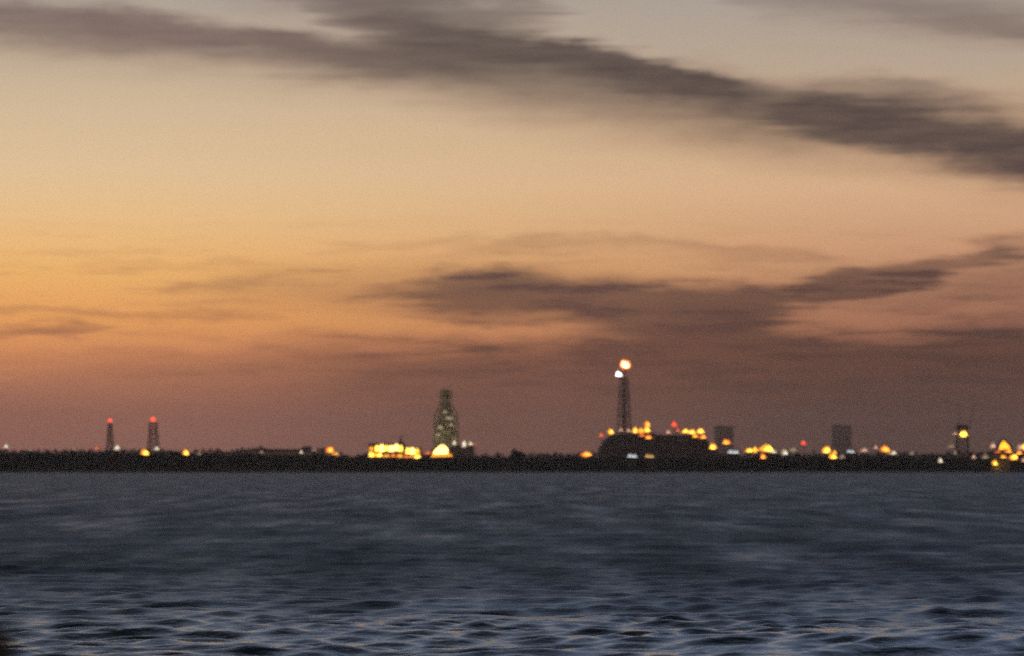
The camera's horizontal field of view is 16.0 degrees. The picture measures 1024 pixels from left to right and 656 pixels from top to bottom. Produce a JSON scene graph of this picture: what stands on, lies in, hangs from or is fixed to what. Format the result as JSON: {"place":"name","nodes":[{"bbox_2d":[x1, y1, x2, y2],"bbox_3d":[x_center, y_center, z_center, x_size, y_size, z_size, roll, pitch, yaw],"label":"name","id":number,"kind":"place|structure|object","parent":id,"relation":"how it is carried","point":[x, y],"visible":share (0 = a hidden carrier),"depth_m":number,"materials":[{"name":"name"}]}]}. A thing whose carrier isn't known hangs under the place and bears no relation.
{"place":"outdoors","nodes":[
{"label":"outdoors","id":0,"kind":"place"},
{"bbox_2d":[0,473,1023,655],"bbox_3d":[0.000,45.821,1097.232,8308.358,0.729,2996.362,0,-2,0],"label":"water","id":1,"kind":"structure","parent":0,"point":[511,564],"depth_m":147.30,"materials":[{"name":"blue liquid"}]},
{"bbox_2d":[0,621,12,655],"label":"wooden post","id":2,"kind":"object","parent":1,"relation":"in","point":[6,638],"visible":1,"depth_m":11.93,"materials":[{"name":"brown wood"}]},
{"bbox_2d":[0,468,1023,472],"bbox_3d":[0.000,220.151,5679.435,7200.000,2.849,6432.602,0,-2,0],"label":"ground","id":3,"kind":"structure","parent":0,"point":[488,471],"depth_m":2487.10,"materials":[{"name":"black plant"}]},
{"bbox_2d":[105,419,115,461],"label":"lattice mast","id":4,"kind":"object","parent":3,"relation":"on","point":[110,449],"visible":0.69,"depth_m":2898.17,"materials":[{"name":"metal"}]},
{"bbox_2d":[140,449,148,471],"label":"lamp post","id":5,"kind":"object","parent":3,"relation":"on","point":[144,452],"visible":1,"depth_m":2484.32,"materials":[{"name":"metal"}]},
{"bbox_2d":[147,417,159,468],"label":"lattice mast","id":6,"kind":"object","parent":3,"relation":"on","point":[155,434],"visible":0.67,"depth_m":2897.81,"materials":[{"name":"metal"}]},
{"bbox_2d":[182,449,189,471],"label":"lamp post","id":7,"kind":"object","parent":3,"relation":"on","point":[186,452],"visible":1,"depth_m":2484.34,"materials":[{"name":"metal"}]},
{"bbox_2d":[243,446,312,469],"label":"long shed","id":8,"kind":"structure","parent":3,"relation":"on","point":[294,452],"depth_m":2718.43,"materials":[{"name":"metal"}]},
{"bbox_2d":[325,446,334,456],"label":"lamp post","id":9,"kind":"object","parent":3,"relation":"on","point":[329,449],"visible":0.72,"depth_m":2638.30,"materials":[{"name":"metal"}]},
{"bbox_2d":[368,436,421,460],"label":"lit hall","id":10,"kind":"structure","parent":3,"relation":"on","point":[389,450],"depth_m":2648.45,"materials":[{"name":"paint"}]},
{"bbox_2d":[389,446,393,451],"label":"window","id":11,"kind":"structure","parent":10,"relation":"in","point":[391,448],"depth_m":2648.62,"materials":[{"name":"yellow glass"}]},
{"bbox_2d":[410,448,414,453],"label":"window","id":12,"kind":"structure","parent":10,"relation":"in","point":[412,450],"depth_m":2648.62,"materials":[{"name":"yellow glass"}]},
{"bbox_2d":[429,443,453,459],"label":"gabled shed","id":13,"kind":"structure","parent":3,"relation":"on","point":[441,451],"depth_m":2648.31,"materials":[{"name":"paint"}]},
{"bbox_2d":[434,445,447,453],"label":"door","id":14,"kind":"structure","parent":13,"relation":"in","point":[442,449],"depth_m":2647.98,"materials":[{"name":"yellow"}]},
{"bbox_2d":[431,454,451,456],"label":"window","id":15,"kind":"structure","parent":13,"relation":"in","point":[445,455],"depth_m":2647.98,"materials":[{"name":"orange"}]},
{"bbox_2d":[433,382,458,449],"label":"process tower","id":16,"kind":"structure","parent":3,"relation":"on","point":[444,431],"depth_m":2772.11,"materials":[{"name":"grey metal"}]},
{"bbox_2d":[450,445,473,459],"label":"flat roofed block","id":17,"kind":"structure","parent":3,"relation":"on","point":[459,451],"depth_m":2698.42,"materials":[{"name":"concrete"}]},
{"bbox_2d":[0,446,1023,470],"bbox_3d":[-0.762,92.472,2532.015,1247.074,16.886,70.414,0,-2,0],"label":"shore woods","id":18,"kind":"object","parent":3,"relation":"on","point":[76,461],"visible":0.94,"depth_m":2506.77,"materials":[{"name":"black plant"}]},
{"bbox_2d":[511,449,524,457],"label":"tree","id":19,"kind":"object","parent":3,"relation":"on","point":[518,454],"visible":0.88,"depth_m":2696.89,"materials":[{"name":"black plant"}]},
{"bbox_2d":[580,452,591,457],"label":"lamp post","id":20,"kind":"object","parent":3,"relation":"on","point":[585,454],"visible":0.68,"depth_m":2638.15,"materials":[{"name":"metal"}]},
{"bbox_2d":[627,453,637,472],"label":"lit hut","id":21,"kind":"object","parent":3,"relation":"on","point":[632,462],"visible":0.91,"depth_m":2484.28,"materials":[{"name":"grey"}]},
{"bbox_2d":[638,433,646,456],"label":"lamp post","id":22,"kind":"object","parent":3,"relation":"on","point":[641,435],"visible":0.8,"depth_m":2666.51,"materials":[{"name":"metal"}]},
{"bbox_2d":[645,435,652,452],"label":"lamp post","id":23,"kind":"object","parent":3,"relation":"on","point":[648,437],"visible":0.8,"depth_m":2666.51,"materials":[{"name":"metal"}]},
{"bbox_2d":[644,453,654,472],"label":"lit hut","id":24,"kind":"object","parent":3,"relation":"on","point":[648,462],"visible":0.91,"depth_m":2484.28,"materials":[{"name":"black metal"}]},
{"bbox_2d":[596,431,722,469],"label":"concrete mound","id":25,"kind":"object","parent":3,"relation":"on","point":[620,445],"visible":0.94,"depth_m":2668.60,"materials":[{"name":"concrete"}]},
{"bbox_2d":[616,360,631,432],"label":"beacon tower","id":26,"kind":"structure","parent":25,"relation":"on","point":[624,364],"depth_m":2712.94,"materials":[{"name":"metal"}]},
{"bbox_2d":[644,421,649,427],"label":"lamp post","id":27,"kind":"object","parent":25,"relation":"on","point":[646,424],"visible":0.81,"depth_m":2698.94,"materials":[{"name":"metal"}]},
{"bbox_2d":[658,452,665,457],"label":"door","id":28,"kind":"structure","parent":25,"relation":"in","point":[660,454],"depth_m":2668.09,"materials":[{"name":"metal"}]},
{"bbox_2d":[671,421,677,434],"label":"lamp post","id":29,"kind":"object","parent":25,"relation":"on","point":[674,424],"visible":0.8,"depth_m":2698.99,"materials":[{"name":"metal"}]},
{"bbox_2d":[681,452,691,457],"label":"door","id":30,"kind":"structure","parent":25,"relation":"in","point":[683,454],"depth_m":2668.09,"materials":[{"name":"metal"}]},
{"bbox_2d":[696,428,704,433],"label":"lamp post","id":31,"kind":"object","parent":25,"relation":"on","point":[700,431],"visible":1,"depth_m":2688.78,"materials":[{"name":"metal"}]},
{"bbox_2d":[693,434,697,469],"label":"lamp post","id":32,"kind":"object","parent":3,"relation":"on","point":[695,436],"visible":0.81,"depth_m":2666.49,"materials":[{"name":"metal"}]},
{"bbox_2d":[709,443,717,455],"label":"lamp post","id":33,"kind":"object","parent":3,"relation":"on","point":[712,446],"visible":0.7,"depth_m":2638.42,"materials":[{"name":"metal"}]},
{"bbox_2d":[714,425,733,455],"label":"square block","id":34,"kind":"structure","parent":3,"relation":"on","point":[721,433],"depth_m":5197.82,"materials":[{"name":"metal"}]},
{"bbox_2d":[722,439,731,444],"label":"lamp post","id":35,"kind":"object","parent":3,"relation":"on","point":[725,441],"visible":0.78,"depth_m":2638.53,"materials":[{"name":"metal"}]},
{"bbox_2d":[727,449,738,456],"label":"lit hut","id":36,"kind":"object","parent":3,"relation":"on","point":[732,452],"visible":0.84,"depth_m":2598.42,"materials":[{"name":"grey"}]},
{"bbox_2d":[745,448,752,457],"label":"lamp post","id":37,"kind":"object","parent":3,"relation":"on","point":[748,450],"visible":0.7,"depth_m":2638.28,"materials":[{"name":"metal"}]},
{"bbox_2d":[759,454,765,471],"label":"lamp post","id":38,"kind":"object","parent":3,"relation":"on","point":[761,456],"visible":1,"depth_m":2484.27,"materials":[{"name":"metal"}]},
{"bbox_2d":[758,444,772,457],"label":"lamp post","id":39,"kind":"object","parent":3,"relation":"on","point":[766,448],"visible":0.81,"depth_m":2638.34,"materials":[{"name":"metal"}]},
{"bbox_2d":[781,449,787,454],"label":"lamp post","id":40,"kind":"object","parent":3,"relation":"on","point":[784,452],"visible":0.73,"depth_m":2638.23,"materials":[{"name":"metal"}]},
{"bbox_2d":[821,446,830,455],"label":"lamp post","id":41,"kind":"object","parent":3,"relation":"on","point":[826,449],"visible":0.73,"depth_m":2638.34,"materials":[{"name":"metal"}]},
{"bbox_2d":[829,453,836,471],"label":"lamp post","id":42,"kind":"object","parent":3,"relation":"on","point":[832,456],"visible":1,"depth_m":2484.24,"materials":[{"name":"metal"}]},
{"bbox_2d":[831,425,851,455],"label":"square block","id":43,"kind":"structure","parent":3,"relation":"on","point":[841,438],"depth_m":5197.82,"materials":[{"name":"metal"}]},
{"bbox_2d":[838,454,844,471],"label":"lamp post","id":44,"kind":"object","parent":3,"relation":"on","point":[841,457],"visible":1,"depth_m":2484.25,"materials":[{"name":"metal"}]},
{"bbox_2d":[846,448,854,457],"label":"lit hut","id":45,"kind":"object","parent":3,"relation":"on","point":[850,452],"visible":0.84,"depth_m":2598.42,"materials":[{"name":"grey"}]},
{"bbox_2d":[879,445,890,452],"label":"lamp post","id":46,"kind":"object","parent":3,"relation":"on","point":[884,448],"visible":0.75,"depth_m":2638.28,"materials":[{"name":"metal"}]},
{"bbox_2d":[953,403,974,459],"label":"platform mast","id":47,"kind":"object","parent":3,"relation":"on","point":[962,433],"visible":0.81,"depth_m":2754.92,"materials":[{"name":"metal"}]},
{"bbox_2d":[981,455,988,471],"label":"lamp post","id":48,"kind":"object","parent":3,"relation":"on","point":[984,457],"visible":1,"depth_m":2484.24,"materials":[{"name":"metal"}]},
{"bbox_2d":[986,450,993,459],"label":"flat roofed block","id":49,"kind":"structure","parent":3,"relation":"on","point":[989,453],"depth_m":2653.44,"materials":[{"name":"concrete"}]},
{"bbox_2d":[989,443,995,453],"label":"lamp post","id":50,"kind":"object","parent":3,"relation":"on","point":[992,446],"visible":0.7,"depth_m":2628.40,"materials":[{"name":"metal"}]},
{"bbox_2d":[991,454,1009,472],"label":"lit wall","id":51,"kind":"structure","parent":3,"relation":"on","point":[999,460],"depth_m":2485.28,"materials":[{"name":"paint"}]},
{"bbox_2d":[994,438,1012,455],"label":"gabled house","id":52,"kind":"structure","parent":3,"relation":"on","point":[1003,444],"depth_m":2638.53,"materials":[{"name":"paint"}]},
{"bbox_2d":[1009,454,1017,471],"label":"lamp post","id":53,"kind":"object","parent":3,"relation":"on","point":[1013,457],"visible":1,"depth_m":2484.16,"materials":[{"name":"metal"}]},
{"bbox_2d":[0,0,1023,467],"label":"sky","id":54,"kind":"structure","parent":0,"point":[227,224],"materials":[{"name":"orange"}]}
]}

